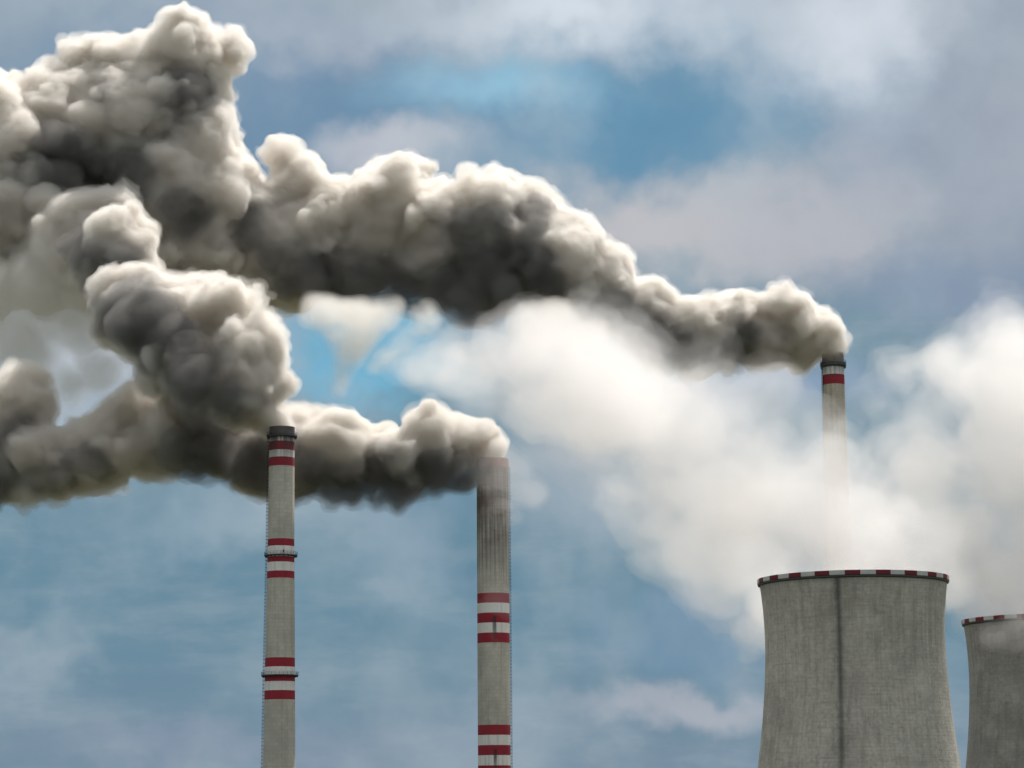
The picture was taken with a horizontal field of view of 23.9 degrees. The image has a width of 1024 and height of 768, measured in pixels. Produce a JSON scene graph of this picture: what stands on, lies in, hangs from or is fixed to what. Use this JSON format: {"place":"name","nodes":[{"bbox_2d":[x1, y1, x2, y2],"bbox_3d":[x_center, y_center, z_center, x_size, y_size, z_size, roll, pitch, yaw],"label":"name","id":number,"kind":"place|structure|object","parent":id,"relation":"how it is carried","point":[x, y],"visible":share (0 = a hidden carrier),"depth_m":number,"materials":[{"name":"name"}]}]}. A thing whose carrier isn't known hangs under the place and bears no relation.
{"place":"outdoors","nodes":[
{"label":"outdoors","id":0,"kind":"place"},
{"bbox_2d":[0,0,1023,767],"label":"sky","id":1,"kind":"structure","parent":0,"point":[613,252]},
{"bbox_3d":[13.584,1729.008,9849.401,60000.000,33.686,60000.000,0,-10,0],"label":"ground","id":2,"kind":"structure","parent":0,"visible":0},
{"bbox_2d":[261,426,297,767],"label":"chimney","id":3,"kind":"object","parent":2,"relation":"on","point":[278,713],"visible":1,"depth_m":920.00,"materials":[{"name":"concrete"}]},
{"bbox_2d":[476,457,512,767],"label":"chimney","id":4,"kind":"object","parent":2,"relation":"on","point":[494,657],"visible":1,"depth_m":961.60,"materials":[{"name":"concrete"}]},
{"bbox_2d":[820,351,851,570],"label":"chimney","id":5,"kind":"object","parent":2,"relation":"on","point":[836,503],"visible":0.59,"depth_m":1105.86,"materials":[{"name":"concrete"}]},
{"bbox_2d":[757,570,960,767],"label":"cooling tower","id":6,"kind":"structure","parent":2,"relation":"on","point":[856,674],"depth_m":755.64,"materials":[{"name":"concrete"}]},
{"bbox_2d":[961,614,1023,767],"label":"cooling tower","id":7,"kind":"structure","parent":2,"relation":"on","point":[995,648],"depth_m":903.91,"materials":[{"name":"concrete"}]}
]}

